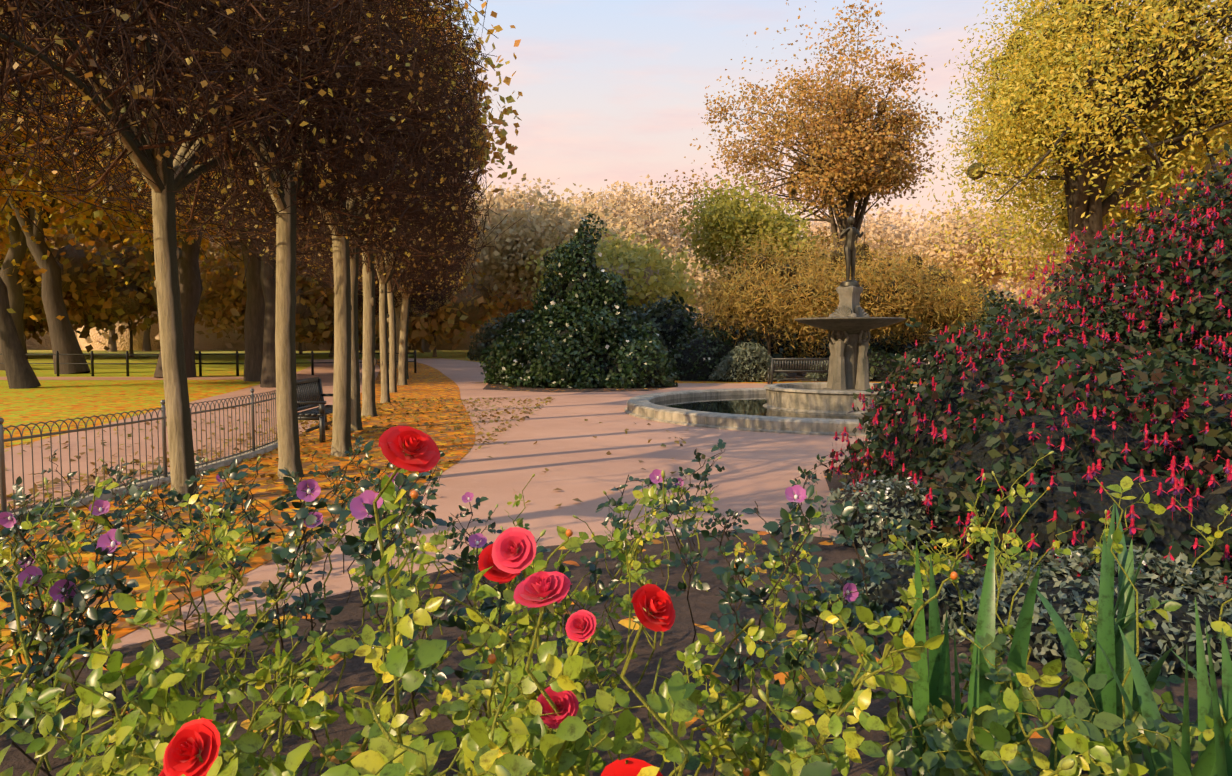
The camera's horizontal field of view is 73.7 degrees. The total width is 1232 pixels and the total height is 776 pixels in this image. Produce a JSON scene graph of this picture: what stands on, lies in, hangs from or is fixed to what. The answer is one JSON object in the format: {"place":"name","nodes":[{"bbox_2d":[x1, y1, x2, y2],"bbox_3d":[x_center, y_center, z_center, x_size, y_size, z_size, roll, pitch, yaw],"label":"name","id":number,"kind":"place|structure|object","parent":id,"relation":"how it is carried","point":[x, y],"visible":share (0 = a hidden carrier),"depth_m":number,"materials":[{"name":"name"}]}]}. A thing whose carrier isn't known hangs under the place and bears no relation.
{"place":"outdoors","nodes":[
{"label":"outdoors","id":0,"kind":"place"},
{"bbox_2d":[0,375,376,379],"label":"lawn path","id":1,"kind":"structure","parent":0,"point":[133,378],"depth_m":33.47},
{"bbox_2d":[0,359,379,510],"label":"path","id":2,"kind":"structure","parent":0,"point":[323,369],"depth_m":12.62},
{"bbox_2d":[0,359,475,677],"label":"fallen leaves","id":3,"kind":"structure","parent":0,"point":[426,381],"depth_m":8.51,"materials":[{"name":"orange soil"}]},
{"bbox_2d":[0,388,277,522],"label":"metal fence","id":4,"kind":"object","parent":3,"relation":"on","point":[147,482],"visible":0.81,"depth_m":8.79,"materials":[{"name":"metal"}]},
{"bbox_2d":[0,0,522,505],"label":"row of trees","id":5,"kind":"object","parent":3,"relation":"on","point":[347,412],"depth_m":9.06,"materials":[{"name":"brown plant"}]},
{"bbox_2d":[0,0,507,322],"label":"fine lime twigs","id":6,"kind":"object","parent":5,"relation":"on","point":[193,31],"visible":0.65,"depth_m":8.58,"materials":[{"name":"brown plant"}]},
{"bbox_2d":[297,377,332,442],"bbox_3d":[-4.866,0.330,13.542,0.667,0.949,1.800,0,3,-3],"label":"park bench","id":7,"kind":"object","parent":3,"relation":"on","point":[310,394],"visible":0.58,"depth_m":13.33,"materials":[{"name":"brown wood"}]},
{"bbox_2d":[0,397,705,649],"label":"fallen leaves","id":8,"kind":"object","parent":3,"relation":"on","point":[263,586],"depth_m":10.63,"materials":[{"name":"orange plant"}]},
{"bbox_2d":[408,358,493,382],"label":"path","id":9,"kind":"structure","parent":0,"point":[458,371],"depth_m":44.97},
{"bbox_2d":[0,350,921,657],"bbox_3d":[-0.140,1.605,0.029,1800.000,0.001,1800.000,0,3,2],"label":"lawn","id":10,"kind":"structure","parent":0,"point":[52,400],"depth_m":26.78,"materials":[{"name":"green plant"}]},
{"bbox_2d":[0,350,416,375],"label":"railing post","id":11,"kind":"object","parent":10,"relation":"on","point":[200,363],"visible":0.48,"depth_m":35.62,"materials":[{"name":"black metal"}]},
{"bbox_2d":[0,0,522,388],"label":"trees","id":12,"kind":"object","parent":10,"relation":"on","point":[19,226],"visible":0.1,"depth_m":34.42,"materials":[{"name":"brown plant"}]},
{"bbox_2d":[0,214,537,358],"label":"background trees","id":13,"kind":"object","parent":10,"relation":"on","point":[92,298],"visible":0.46,"depth_m":68.21,"materials":[{"name":"brown plant"}]},
{"bbox_2d":[26,201,769,350],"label":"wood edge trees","id":14,"kind":"object","parent":10,"relation":"on","point":[96,340],"visible":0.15,"depth_m":119.32,"materials":[{"name":"brown plant"}]},
{"bbox_2d":[45,199,1125,351],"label":"tree belt","id":15,"kind":"object","parent":10,"relation":"on","point":[112,345],"visible":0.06,"depth_m":112.07,"materials":[{"name":"brown plant"}]},
{"bbox_2d":[466,311,715,364],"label":"hedge shrubs","id":16,"kind":"object","parent":10,"relation":"on","point":[490,335],"depth_m":60.47,"materials":[{"name":"green plant"}]},
{"bbox_2d":[240,173,1076,352],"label":"background trees","id":17,"kind":"object","parent":10,"relation":"on","point":[651,270],"visible":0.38,"depth_m":84.54,"materials":[{"name":"beige plant"}]},
{"bbox_2d":[908,0,1231,332],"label":"golden willow tree","id":18,"kind":"object","parent":10,"relation":"on","point":[1084,104],"visible":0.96,"depth_m":24.24,"materials":[{"name":"yellow plant"}]},
{"bbox_2d":[85,383,927,656],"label":"paved path","id":19,"kind":"structure","parent":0,"point":[568,450],"depth_m":9.73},
{"bbox_2d":[624,214,916,436],"bbox_3d":[5.188,-1.494,18.277,10.000,4.622,10.000,0,3,2],"label":"fountain","id":20,"kind":"object","parent":19,"relation":"on","point":[816,408],"visible":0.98,"depth_m":17.72,"materials":[{"name":"stone"}]},
{"bbox_2d":[767,358,828,383],"bbox_3d":[6.663,-0.602,29.302,2.400,0.949,0.667,0,3,-2],"label":"dark bench","id":21,"kind":"object","parent":19,"relation":"on","point":[776,370],"depth_m":29.03,"materials":[{"name":"brown wood"}]},
{"bbox_2d":[483,382,674,391],"bbox_3d":[-2.435,-0.929,42.500,7.979,0.001,35.775,0,3,-2],"label":"edging","id":22,"kind":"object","parent":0,"point":[488,386],"depth_m":26.05,"materials":[{"name":"grey stone"}]},
{"bbox_2d":[479,213,677,388],"bbox_3d":[-1.339,-0.676,28.675,7.251,10.677,5.206,0,3,2],"label":"white flowered shrub","id":23,"kind":"object","parent":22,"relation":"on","point":[576,332],"visible":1,"depth_m":27.42,"materials":[{"name":"green plant"}]},
{"bbox_2d":[0,530,1221,775],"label":"bed soil","id":24,"kind":"structure","parent":0,"point":[358,674],"depth_m":4.05,"materials":[{"name":"brown soil"}]},
{"bbox_2d":[0,426,1231,775],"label":"rose bed","id":25,"kind":"object","parent":24,"relation":"on","point":[542,724],"visible":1,"depth_m":2.19,"materials":[{"name":"green plant"}]},
{"bbox_2d":[808,474,1231,678],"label":"low shrubs","id":26,"kind":"object","parent":24,"relation":"on","point":[1068,595],"visible":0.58,"depth_m":4.35,"materials":[{"name":"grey plant"}]},
{"bbox_2d":[870,502,1231,775],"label":"iris leaves","id":27,"kind":"object","parent":24,"relation":"on","point":[1115,659],"visible":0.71,"depth_m":2.52,"materials":[{"name":"green plant"}]},
{"bbox_2d":[678,373,925,381],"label":"bed soil","id":28,"kind":"structure","parent":0,"point":[792,375],"depth_m":34.22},
{"bbox_2d":[677,171,827,346],"bbox_3d":[5.832,-4.784,35.479,6.357,8.657,5.982,0,3,2],"label":"yellow green tree","id":29,"kind":"object","parent":28,"relation":"on","point":[723,219],"visible":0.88,"depth_m":34.21,"materials":[{"name":"green plant"}]},
{"bbox_2d":[646,0,951,284],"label":"orange beech tree","id":30,"kind":"object","parent":28,"relation":"on","point":[858,161],"visible":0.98,"depth_m":44.26,"materials":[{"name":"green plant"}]},
{"bbox_2d":[622,285,1055,369],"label":"hedge","id":31,"kind":"object","parent":28,"relation":"on","point":[671,326],"visible":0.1,"depth_m":41.36,"materials":[{"name":"green plant"}]},
{"bbox_2d":[665,306,1038,381],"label":"shrubs","id":32,"kind":"object","parent":28,"relation":"on","point":[699,358],"depth_m":31.56,"materials":[{"name":"green plant"}]},
{"bbox_2d":[689,220,1017,375],"bbox_3d":[9.638,-3.596,34.453,13.356,6.408,10.509,0,3,2],"label":"hedge","id":33,"kind":"object","parent":28,"relation":"on","point":[784,295],"visible":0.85,"depth_m":31.96,"materials":[{"name":"yellow plant"}]},
{"bbox_2d":[431,0,1231,287],"label":"sky","id":34,"kind":"structure","parent":0,"point":[613,91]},
{"bbox_2d":[823,457,997,588],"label":"flower bed soil","id":35,"kind":"structure","parent":0,"point":[834,484],"depth_m":8.93,"materials":[{"name":"brown soil"}]},
{"bbox_2d":[794,142,1231,608],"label":"fuchsia shrub","id":36,"kind":"object","parent":35,"relation":"on","point":[1132,379],"visible":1,"depth_m":6.63,"materials":[{"name":"green plant"}]},
{"bbox_2d":[903,358,965,379],"bbox_3d":[11.237,-0.569,28.748,2.200,0.949,0.667,1,4,14],"label":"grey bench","id":37,"kind":"object","parent":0,"point":[929,363],"depth_m":28.52,"materials":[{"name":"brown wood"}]}
]}

